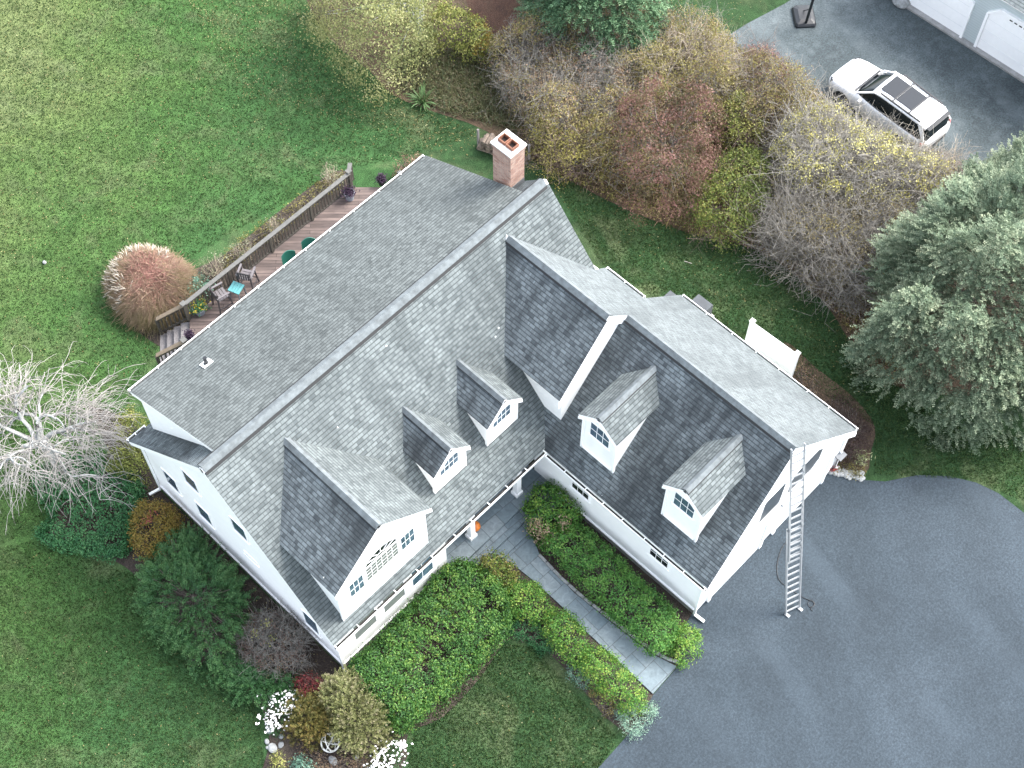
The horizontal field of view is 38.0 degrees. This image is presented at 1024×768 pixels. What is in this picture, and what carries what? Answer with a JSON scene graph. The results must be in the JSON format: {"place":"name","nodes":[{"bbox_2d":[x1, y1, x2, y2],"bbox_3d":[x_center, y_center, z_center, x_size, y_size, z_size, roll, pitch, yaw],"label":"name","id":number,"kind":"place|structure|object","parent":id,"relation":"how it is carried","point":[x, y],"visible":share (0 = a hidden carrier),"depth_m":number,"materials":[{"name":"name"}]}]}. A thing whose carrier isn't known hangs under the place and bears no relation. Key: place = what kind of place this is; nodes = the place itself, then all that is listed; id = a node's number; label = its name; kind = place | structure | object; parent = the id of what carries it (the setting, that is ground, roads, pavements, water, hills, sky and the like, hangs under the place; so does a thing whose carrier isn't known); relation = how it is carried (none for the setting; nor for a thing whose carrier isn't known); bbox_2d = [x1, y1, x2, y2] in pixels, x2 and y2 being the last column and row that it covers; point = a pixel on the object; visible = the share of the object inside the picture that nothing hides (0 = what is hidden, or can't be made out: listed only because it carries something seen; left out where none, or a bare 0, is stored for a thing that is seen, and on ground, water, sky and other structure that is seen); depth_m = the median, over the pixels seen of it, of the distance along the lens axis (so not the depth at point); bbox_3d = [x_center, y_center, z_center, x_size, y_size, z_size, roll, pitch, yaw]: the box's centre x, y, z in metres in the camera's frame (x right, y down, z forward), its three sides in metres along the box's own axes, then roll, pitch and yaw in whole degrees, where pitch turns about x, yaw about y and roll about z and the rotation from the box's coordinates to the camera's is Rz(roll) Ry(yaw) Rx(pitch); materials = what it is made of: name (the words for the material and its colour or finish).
{"place":"outdoors","nodes":[
{"label":"outdoors","id":0,"kind":"place"},
{"bbox_2d":[1,0,895,767],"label":"fallen leaves","id":1,"kind":"object","parent":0,"point":[289,160],"depth_m":56.05,"materials":[{"name":"plant"}]},
{"bbox_2d":[0,0,1023,767],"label":"lawn","id":2,"kind":"structure","parent":0,"point":[474,160],"depth_m":53.11,"materials":[{"name":"plant"}]},
{"bbox_2d":[0,341,148,530],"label":"weeping tree","id":3,"kind":"object","parent":2,"relation":"on","point":[41,441],"visible":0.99,"depth_m":46.62,"materials":[{"name":"white plant"}]},
{"bbox_2d":[134,170,346,345],"bbox_3d":[-9.282,-4.629,53.209,3.183,0.001,9.760,40,68,20],"label":"planting bed","id":4,"kind":"object","parent":2,"relation":"on","point":[155,338],"visible":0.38,"depth_m":53.44,"materials":[{"name":"soil"}]},
{"bbox_2d":[99,241,208,343],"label":"ornamental grass","id":5,"kind":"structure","parent":4,"relation":"on","point":[138,276],"depth_m":51.29,"materials":[{"name":"plant"}]},
{"bbox_2d":[179,272,215,309],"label":"shrub","id":6,"kind":"object","parent":4,"relation":"on","point":[197,278],"visible":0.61,"depth_m":51.72,"materials":[{"name":"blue plant"}]},
{"bbox_2d":[196,250,229,282],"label":"flowering plant","id":7,"kind":"object","parent":4,"relation":"on","point":[213,272],"visible":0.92,"depth_m":52.35,"materials":[{"name":"beige plant"}]},
{"bbox_2d":[225,234,256,264],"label":"flowering plant","id":8,"kind":"object","parent":4,"relation":"on","point":[243,250],"visible":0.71,"depth_m":52.67,"materials":[{"name":"beige plant"}]},
{"bbox_2d":[220,169,346,268],"bbox_3d":[-8.261,-6.142,53.780,1.347,0.582,6.175,40,68,20],"label":"plant","id":9,"kind":"object","parent":4,"relation":"on","point":[299,207],"visible":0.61,"depth_m":53.81,"materials":[{"name":"brown plant"}]},
{"bbox_2d":[315,159,343,192],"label":"flowering plant","id":10,"kind":"object","parent":4,"relation":"on","point":[333,177],"visible":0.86,"depth_m":54.35,"materials":[{"name":"beige plant"}]},
{"bbox_2d":[155,163,400,364],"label":"deck","id":11,"kind":"structure","parent":2,"relation":"on","point":[321,222],"depth_m":52.00,"materials":[{"name":"brown wood"}]},
{"bbox_2d":[188,298,211,316],"bbox_3d":[-10.676,-2.656,50.870,0.835,0.719,0.833,-16,62,-9],"label":"plant pot","id":12,"kind":"object","parent":11,"relation":"on","point":[200,309],"visible":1,"depth_m":50.78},
{"bbox_2d":[209,282,233,314],"bbox_3d":[-9.930,-2.979,50.819,0.585,1.138,0.570,-32,65,-17],"label":"bar chair","id":13,"kind":"object","parent":11,"relation":"on","point":[218,297],"visible":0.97,"depth_m":50.67,"materials":[{"name":"grey wood"}]},
{"bbox_2d":[228,281,246,300],"bbox_3d":[-9.442,-3.146,51.202,0.435,0.636,0.435,21,62,11],"label":"side table","id":14,"kind":"object","parent":11,"relation":"on","point":[235,287],"visible":0.87,"depth_m":50.95,"materials":[{"name":"teal paint"}]},
{"bbox_2d":[235,263,259,289],"bbox_3d":[-9.111,-3.679,51.221,0.570,1.138,0.585,12,61,7],"label":"bar chair","id":15,"kind":"object","parent":11,"relation":"on","point":[245,275],"visible":0.97,"depth_m":51.00,"materials":[{"name":"grey wood"}]},
{"bbox_2d":[281,250,295,264],"bbox_3d":[-7.617,-4.135,51.603,0.560,0.933,0.620,-28,64,-15],"label":"patio chair","id":16,"kind":"object","parent":11,"relation":"on","point":[287,256],"visible":0.39,"depth_m":51.51,"materials":[{"name":"green plastic"}]},
{"bbox_2d":[337,183,359,201],"bbox_3d":[-5.852,-6.839,53.276,0.716,0.707,0.772,40,68,20],"label":"plant pot","id":17,"kind":"object","parent":11,"relation":"on","point":[348,193],"visible":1,"depth_m":53.20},
{"bbox_2d":[43,405,652,767],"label":"planting bed","id":18,"kind":"object","parent":2,"relation":"on","point":[323,658],"visible":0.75,"depth_m":46.02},
{"bbox_2d":[27,452,149,564],"bbox_3d":[-13.922,3.872,47.936,4.263,0.794,3.820,6,60,3],"label":"ground cover","id":19,"kind":"object","parent":18,"relation":"on","point":[112,550],"visible":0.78,"depth_m":47.74,"materials":[{"name":"green plant"}]},
{"bbox_2d":[102,444,151,488],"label":"shrub","id":20,"kind":"object","parent":18,"relation":"on","point":[127,462],"visible":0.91,"depth_m":48.08,"materials":[{"name":"yellow plant"}]},
{"bbox_2d":[112,404,150,463],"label":"shrub","id":21,"kind":"object","parent":18,"relation":"on","point":[131,420],"visible":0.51,"depth_m":48.40,"materials":[{"name":"yellow plant"}]},
{"bbox_2d":[125,498,188,563],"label":"shrub","id":22,"kind":"object","parent":18,"relation":"on","point":[156,529],"visible":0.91,"depth_m":46.98,"materials":[{"name":"orange plant"}]},
{"bbox_2d":[128,521,260,690],"bbox_3d":[-9.702,6.627,45.779,5.657,2.030,3.698,40,68,20],"label":"juniper","id":23,"kind":"object","parent":18,"relation":"on","point":[191,542],"visible":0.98,"depth_m":45.59,"materials":[{"name":"green plant"}]},
{"bbox_2d":[211,647,303,716],"bbox_3d":[-7.712,9.002,44.978,3.089,1.108,1.916,13,61,7],"label":"juniper","id":24,"kind":"object","parent":18,"relation":"on","point":[236,681],"visible":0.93,"depth_m":44.80,"materials":[{"name":"plant"}]},
{"bbox_2d":[223,596,321,690],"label":"shrub","id":25,"kind":"object","parent":18,"relation":"on","point":[254,624],"visible":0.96,"depth_m":45.15,"materials":[{"name":"grey plant"}]},
{"bbox_2d":[255,686,302,741],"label":"flowering plant","id":26,"kind":"object","parent":18,"relation":"on","point":[271,724],"visible":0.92,"depth_m":44.47,"materials":[{"name":"white plant"}]},
{"bbox_2d":[268,749,291,767],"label":"plant","id":27,"kind":"object","parent":18,"relation":"on","point":[281,762],"visible":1,"depth_m":43.96,"materials":[{"name":"yellow plant"}]},
{"bbox_2d":[288,752,318,767],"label":"plant","id":28,"kind":"object","parent":18,"relation":"on","point":[301,761],"visible":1,"depth_m":43.95,"materials":[{"name":"green plant"}]},
{"bbox_2d":[276,684,338,758],"bbox_3d":[-5.939,9.906,44.205,2.095,1.381,2.010,40,68,20],"label":"cypress","id":29,"kind":"object","parent":18,"relation":"on","point":[319,712],"visible":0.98,"depth_m":44.10,"materials":[{"name":"plant"}]},
{"bbox_2d":[290,670,332,698],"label":"shrub","id":30,"kind":"object","parent":18,"relation":"on","point":[311,681],"visible":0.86,"depth_m":44.79,"materials":[{"name":"red plant"}]},
{"bbox_2d":[320,733,338,752],"bbox_3d":[-5.400,10.651,44.205,0.560,0.544,0.590,40,68,20],"label":"ring sculpture","id":31,"kind":"object","parent":18,"relation":"on","point":[329,743],"visible":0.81,"depth_m":44.12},
{"bbox_2d":[294,736,372,767],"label":"plant","id":32,"kind":"object","parent":18,"relation":"on","point":[344,762],"visible":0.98,"depth_m":44.11,"materials":[{"name":"green plant"}]},
{"bbox_2d":[313,664,398,764],"bbox_3d":[-4.667,9.667,43.968,3.323,2.057,2.519,40,68,20],"label":"cypress","id":33,"kind":"object","parent":18,"relation":"on","point":[347,684],"visible":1,"depth_m":43.84,"materials":[{"name":"plant"}]},
{"bbox_2d":[363,731,412,767],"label":"flowering plant","id":34,"kind":"object","parent":18,"relation":"on","point":[398,749],"visible":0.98,"depth_m":43.87,"materials":[{"name":"white plant"}]},
{"bbox_2d":[345,556,518,737],"bbox_3d":[-2.390,7.782,45.386,3.528,1.422,6.119,40,68,20],"label":"hedge","id":35,"kind":"object","parent":18,"relation":"on","point":[422,704],"visible":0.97,"depth_m":45.07,"materials":[{"name":"green plant"}]},
{"bbox_2d":[475,546,519,594],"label":"shrub","id":36,"kind":"object","parent":18,"relation":"on","point":[496,558],"visible":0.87,"depth_m":46.31,"materials":[{"name":"green plant"}]},
{"bbox_2d":[497,612,554,657],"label":"ground cover plant","id":37,"kind":"object","parent":18,"relation":"on","point":[520,632],"visible":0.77,"depth_m":45.91,"materials":[{"name":"green plant"}]},
{"bbox_2d":[498,573,557,631],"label":"shrub","id":38,"kind":"object","parent":18,"relation":"on","point":[538,589],"visible":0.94,"depth_m":45.97,"materials":[{"name":"green plant"}]},
{"bbox_2d":[536,606,597,673],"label":"shrub","id":39,"kind":"object","parent":18,"relation":"on","point":[565,615],"visible":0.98,"depth_m":45.40,"materials":[{"name":"green plant"}]},
{"bbox_2d":[561,664,590,689],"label":"ground cover plant","id":40,"kind":"object","parent":18,"relation":"on","point":[578,677],"visible":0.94,"depth_m":45.28,"materials":[{"name":"green plant"}]},
{"bbox_2d":[589,687,618,717],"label":"ground cover plant","id":41,"kind":"object","parent":18,"relation":"on","point":[609,708],"visible":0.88,"depth_m":44.95,"materials":[{"name":"green plant"}]},
{"bbox_2d":[574,643,651,719],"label":"shrub","id":42,"kind":"object","parent":18,"relation":"on","point":[598,668],"visible":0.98,"depth_m":44.77,"materials":[{"name":"green plant"}]},
{"bbox_2d":[613,700,661,741],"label":"ground cover plant","id":43,"kind":"object","parent":18,"relation":"on","point":[651,708],"visible":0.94,"depth_m":44.57,"materials":[{"name":"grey plant"}]},
{"bbox_2d":[392,151,423,176],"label":"shrub","id":44,"kind":"object","parent":2,"relation":"on","point":[401,167],"visible":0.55,"depth_m":54.42,"materials":[{"name":"brown plant"}]},
{"bbox_2d":[126,129,857,672],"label":"house","id":45,"kind":"structure","parent":2,"relation":"on","point":[362,413],"depth_m":43.72,"materials":[{"name":"white"}]},
{"bbox_2d":[160,467,182,496],"bbox_3d":[-10.601,3.051,46.324,0.760,1.090,0.050,40,68,20],"label":"window","id":46,"kind":"structure","parent":45,"relation":"in","point":[171,482],"depth_m":46.32,"materials":[{"name":"white glass"}]},
{"bbox_2d":[180,467,201,497],"bbox_3d":[-9.471,2.893,43.863,0.760,0.990,0.050,40,68,20],"label":"window","id":47,"kind":"structure","parent":45,"relation":"in","point":[189,481],"depth_m":43.87,"materials":[{"name":"white glass"}]},
{"bbox_2d":[194,500,215,529],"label":"window","id":48,"kind":"structure","parent":45,"relation":"in","point":[202,512],"depth_m":45.87,"materials":[{"name":"grey glass"}]},
{"bbox_2d":[228,515,250,545],"bbox_3d":[-7.922,4.241,43.216,0.760,0.990,0.050,40,68,20],"label":"window","id":49,"kind":"structure","parent":45,"relation":"in","point":[237,528],"depth_m":43.22,"materials":[{"name":"grey glass"}]},
{"bbox_2d":[301,608,321,638],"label":"window","id":50,"kind":"structure","parent":45,"relation":"in","point":[309,621],"depth_m":44.75,"materials":[{"name":"grey glass"}]},
{"bbox_2d":[351,608,379,643],"bbox_3d":[-4.402,7.179,44.517,0.050,1.380,1.050,40,68,20],"label":"window","id":51,"kind":"structure","parent":45,"relation":"in","point":[372,622],"depth_m":44.81,"materials":[{"name":"white glass"}]},
{"bbox_2d":[381,580,407,616],"bbox_3d":[-3.570,6.429,44.947,0.050,1.380,1.050,40,68,20],"label":"window","id":52,"kind":"structure","parent":45,"relation":"in","point":[403,593],"depth_m":45.24,"materials":[{"name":"white glass"}]},
{"bbox_2d":[409,554,435,590],"bbox_3d":[-2.738,5.679,45.377,0.050,1.380,1.050,40,68,20],"label":"window","id":53,"kind":"structure","parent":45,"relation":"in","point":[419,578],"depth_m":45.67,"materials":[{"name":"white glass"}]},
{"bbox_2d":[569,478,590,503],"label":"window","id":54,"kind":"structure","parent":45,"relation":"in","point":[578,490],"depth_m":46.76,"materials":[{"name":"white glass"}]},
{"bbox_2d":[647,547,669,571],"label":"window","id":55,"kind":"structure","parent":45,"relation":"in","point":[651,553],"depth_m":45.66,"materials":[{"name":"white glass"}]},
{"bbox_2d":[706,516,771,601],"bbox_3d":[7.036,5.450,46.226,0.120,2.270,2.640,40,68,20],"label":"garage door","id":56,"kind":"structure","parent":45,"relation":"in","point":[754,542],"depth_m":46.12,"materials":[{"name":"paint"}]},
{"bbox_2d":[756,481,786,526],"bbox_3d":[7.768,3.566,44.523,0.043,1.650,1.100,40,68,20],"label":"window","id":57,"kind":"structure","parent":45,"relation":"in","point":[774,500],"depth_m":44.49,"materials":[{"name":"glass"}]},
{"bbox_2d":[770,449,835,534],"bbox_3d":[9.255,3.450,47.373,0.120,2.270,2.640,40,68,20],"label":"garage door","id":58,"kind":"structure","parent":45,"relation":"in","point":[816,477],"depth_m":47.20,"materials":[{"name":"paint"}]},
{"bbox_2d":[784,447,823,497],"bbox_3d":[8.895,2.599,45.192,0.043,1.450,1.650,40,68,20],"label":"window","id":59,"kind":"structure","parent":45,"relation":"in","point":[810,463],"depth_m":45.21,"materials":[{"name":"glass"}]},
{"bbox_2d":[531,503,691,665],"bbox_3d":[3.189,6.303,47.024,6.500,0.001,2.170,40,68,20],"label":"planting bed","id":60,"kind":"object","parent":2,"relation":"on","point":[685,614],"visible":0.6,"depth_m":47.02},
{"bbox_2d":[519,478,585,547],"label":"shrub","id":61,"kind":"object","parent":60,"relation":"on","point":[565,516],"visible":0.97,"depth_m":47.21,"materials":[{"name":"green plant"}]},
{"bbox_2d":[538,554,678,663],"bbox_3d":[2.916,7.082,46.537,5.575,0.101,0.327,36,66,18],"label":"stone edging","id":62,"kind":"object","parent":60,"relation":"on","point":[566,582],"visible":0.88,"depth_m":46.64,"materials":[{"name":"stone"}]},
{"bbox_2d":[536,521,684,659],"bbox_3d":[3.081,6.167,46.436,5.932,1.204,2.145,40,68,20],"label":"hedge","id":63,"kind":"object","parent":60,"relation":"on","point":[644,598],"visible":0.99,"depth_m":46.16,"materials":[{"name":"green plant"}]},
{"bbox_2d":[663,620,704,672],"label":"shrub","id":64,"kind":"object","parent":60,"relation":"on","point":[685,643],"visible":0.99,"depth_m":45.41,"materials":[{"name":"green plant"}]},
{"bbox_2d":[692,294,714,316],"bbox_3d":[6.471,-2.538,51.632,0.860,0.790,0.860,40,68,20],"label":"air conditioner","id":65,"kind":"object","parent":2,"relation":"on","point":[702,303],"visible":0.41,"depth_m":51.35,"materials":[{"name":"metal"}]},
{"bbox_2d":[745,318,800,376],"bbox_3d":[8.764,-1.174,50.304,2.046,1.750,0.175,38,67,19],"label":"screen fence","id":66,"kind":"object","parent":2,"relation":"on","point":[778,353],"visible":0.79,"depth_m":50.17,"materials":[{"name":"white plastic"}]},
{"bbox_2d":[784,341,874,472],"bbox_3d":[10.780,0.723,50.228,2.470,0.001,5.408,-7,61,-4],"label":"planting bed","id":67,"kind":"object","parent":2,"relation":"on","point":[833,392],"visible":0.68,"depth_m":50.37,"materials":[{"name":"soil"}]},
{"bbox_2d":[794,359,824,397],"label":"plant","id":68,"kind":"object","parent":67,"relation":"on","point":[807,380],"visible":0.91,"depth_m":50.50,"materials":[{"name":"brown plant"}]},
{"bbox_2d":[821,392,876,469],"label":"shrub","id":69,"kind":"object","parent":67,"relation":"on","point":[849,415],"visible":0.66,"depth_m":49.16,"materials":[{"name":"brown plant"}]},
{"bbox_2d":[832,458,866,480],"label":"plant","id":70,"kind":"object","parent":67,"relation":"on","point":[853,471],"visible":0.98,"depth_m":48.84,"materials":[{"name":"brown plant"}]},
{"bbox_2d":[505,535,675,693],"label":"walkway","id":71,"kind":"structure","parent":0,"point":[653,672],"depth_m":46.32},
{"bbox_2d":[307,0,1023,395],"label":"leaf litter ground","id":72,"kind":"structure","parent":0,"point":[495,130],"depth_m":55.76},
{"bbox_2d":[298,0,450,114],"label":"broadleaf tree","id":73,"kind":"object","parent":72,"relation":"on","point":[414,8],"visible":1,"depth_m":55.12,"materials":[{"name":"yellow plant"}]},
{"bbox_2d":[405,83,436,110],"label":"strap leaf plant","id":74,"kind":"object","parent":72,"relation":"on","point":[416,97],"visible":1,"depth_m":56.48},
{"bbox_2d":[420,0,498,67],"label":"shrub","id":75,"kind":"object","parent":72,"relation":"on","point":[459,44],"visible":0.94,"depth_m":56.97,"materials":[{"name":"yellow plant"}]},
{"bbox_2d":[384,41,537,135],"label":"undergrowth","id":76,"kind":"object","parent":72,"relation":"on","point":[473,107],"visible":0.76,"depth_m":56.87,"materials":[{"name":"plant"}]},
{"bbox_2d":[466,0,529,45],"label":"red leaf litter","id":77,"kind":"object","parent":72,"relation":"on","point":[496,13],"visible":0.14,"depth_m":58.99,"materials":[{"name":"plant"}]},
{"bbox_2d":[465,3,655,147],"bbox_3d":[2.003,-11.724,55.431,7.227,3.269,6.327,40,68,20],"label":"shrub","id":78,"kind":"object","parent":72,"relation":"on","point":[595,74],"visible":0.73,"depth_m":55.37,"materials":[{"name":"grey plant"}]},
{"bbox_2d":[507,73,644,190],"bbox_3d":[2.202,-9.122,54.363,5.900,2.569,4.959,14,61,7],"label":"shrub","id":79,"kind":"object","parent":72,"relation":"on","point":[552,131],"visible":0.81,"depth_m":54.24,"materials":[{"name":"yellow plant"}]},
{"bbox_2d":[513,0,674,76],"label":"spruce tree","id":80,"kind":"object","parent":72,"relation":"on","point":[651,6],"visible":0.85,"depth_m":55.35,"materials":[{"name":"green plant"}]},
{"bbox_2d":[479,0,836,204],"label":"thicket","id":81,"kind":"object","parent":72,"relation":"on","point":[712,60],"visible":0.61,"depth_m":54.78,"materials":[{"name":"plant"}]},
{"bbox_2d":[600,72,734,229],"bbox_3d":[5.471,-8.570,53.080,4.831,4.329,5.960,7,61,4],"label":"japanese maple","id":82,"kind":"object","parent":72,"relation":"on","point":[677,151],"visible":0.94,"depth_m":52.81,"materials":[{"name":"brown plant"}]},
{"bbox_2d":[616,7,768,127],"bbox_3d":[6.509,-11.895,55.532,6.443,3.311,5.071,-7,61,-4],"label":"shrub","id":83,"kind":"object","parent":72,"relation":"on","point":[649,62],"visible":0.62,"depth_m":55.20,"materials":[{"name":"yellow plant"}]},
{"bbox_2d":[519,30,905,384],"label":"undergrowth","id":84,"kind":"object","parent":72,"relation":"on","point":[674,225],"visible":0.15,"depth_m":54.43,"materials":[{"name":"plant"}]},
{"bbox_2d":[471,0,962,309],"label":"thicket","id":85,"kind":"object","parent":84,"relation":"on","point":[628,90],"depth_m":54.66,"materials":[{"name":"plant"}]},
{"bbox_2d":[680,135,781,256],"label":"shrub","id":86,"kind":"object","parent":72,"relation":"on","point":[750,156],"visible":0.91,"depth_m":52.92,"materials":[{"name":"green plant"}]},
{"bbox_2d":[705,81,790,168],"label":"shrub","id":87,"kind":"object","parent":72,"relation":"on","point":[737,120],"visible":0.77,"depth_m":54.73,"materials":[{"name":"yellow plant"}]},
{"bbox_2d":[703,71,826,155],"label":"shrub","id":88,"kind":"object","parent":72,"relation":"on","point":[767,105],"visible":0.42,"depth_m":55.04,"materials":[{"name":"brown plant"}]},
{"bbox_2d":[733,23,813,111],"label":"shrub","id":89,"kind":"object","parent":72,"relation":"on","point":[771,50],"visible":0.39,"depth_m":55.91,"materials":[{"name":"brown plant"}]},
{"bbox_2d":[724,159,928,331],"bbox_3d":[11.093,-5.587,52.067,7.356,3.100,6.669,27,64,14],"label":"shrub","id":90,"kind":"object","parent":72,"relation":"on","point":[780,226],"visible":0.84,"depth_m":51.74,"materials":[{"name":"grey plant"}]},
{"bbox_2d":[712,75,980,245],"bbox_3d":[11.997,-7.891,52.912,9.913,3.944,8.322,40,68,20],"label":"crabapple tree","id":91,"kind":"object","parent":72,"relation":"on","point":[860,149],"visible":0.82,"depth_m":52.64,"materials":[{"name":"yellow plant"}]},
{"bbox_2d":[746,103,969,319],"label":"thicket twigs","id":92,"kind":"object","parent":72,"relation":"on","point":[863,231],"visible":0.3,"depth_m":52.35,"materials":[{"name":"plant"}]},
{"bbox_2d":[839,130,1023,455],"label":"cedar tree","id":93,"kind":"object","parent":72,"relation":"on","point":[965,206],"visible":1,"depth_m":47.46,"materials":[{"name":"green plant"}]},
{"bbox_2d":[891,129,984,213],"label":"shrub","id":94,"kind":"object","parent":72,"relation":"on","point":[943,165],"visible":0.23,"depth_m":53.38,"materials":[{"name":"brown plant"}]},
{"bbox_2d":[947,153,978,220],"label":"shrub","id":95,"kind":"object","parent":72,"relation":"on","point":[968,165],"visible":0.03,"depth_m":52.16,"materials":[{"name":"brown plant"}]},
{"bbox_2d":[599,473,1023,767],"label":"driveway","id":96,"kind":"structure","parent":0,"point":[901,645],"depth_m":45.99,"materials":[{"name":"asphalt"}]},
{"bbox_2d":[784,442,805,617],"bbox_3d":[8.340,4.470,43.789,0.608,7.508,2.327,-24,63,-13],"label":"extension ladder","id":97,"kind":"object","parent":96,"relation":"on","point":[789,537],"visible":1,"depth_m":43.82,"materials":[{"name":"metal"}]},
{"bbox_2d":[721,0,1023,222],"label":"driveway","id":98,"kind":"structure","parent":0,"point":[980,98],"depth_m":57.88,"materials":[{"name":"asphalt"}]},
{"bbox_2d":[791,0,815,27],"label":"basketball hoop","id":99,"kind":"object","parent":98,"relation":"on","point":[803,16],"visible":1,"depth_m":58.62,"materials":[{"name":"black plastic"}]},
{"bbox_2d":[828,58,950,152],"bbox_3d":[14.093,-10.615,55.698,2.170,1.809,4.730,-39,67,-20],"label":"parked car","id":100,"kind":"object","parent":98,"relation":"on","point":[896,93],"visible":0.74,"depth_m":54.95,"materials":[{"name":"white metal"}]},
{"bbox_2d":[892,0,910,8],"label":"rock","id":101,"kind":"object","parent":98,"relation":"on","point":[902,4],"visible":1,"depth_m":58.99,"materials":[{"name":"stone"}]},
{"bbox_2d":[906,0,1023,82],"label":"neighbour garage","id":102,"kind":"structure","parent":98,"relation":"on","point":[992,31],"depth_m":57.32,"materials":[{"name":"grey"}]},
{"bbox_2d":[910,0,974,37],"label":"garage door","id":103,"kind":"structure","parent":102,"relation":"in","point":[955,15],"depth_m":58.05,"materials":[{"name":"paint"}]},
{"bbox_2d":[974,8,1023,75],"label":"garage door","id":104,"kind":"structure","parent":102,"relation":"in","point":[1001,33],"depth_m":56.84,"materials":[{"name":"paint"}]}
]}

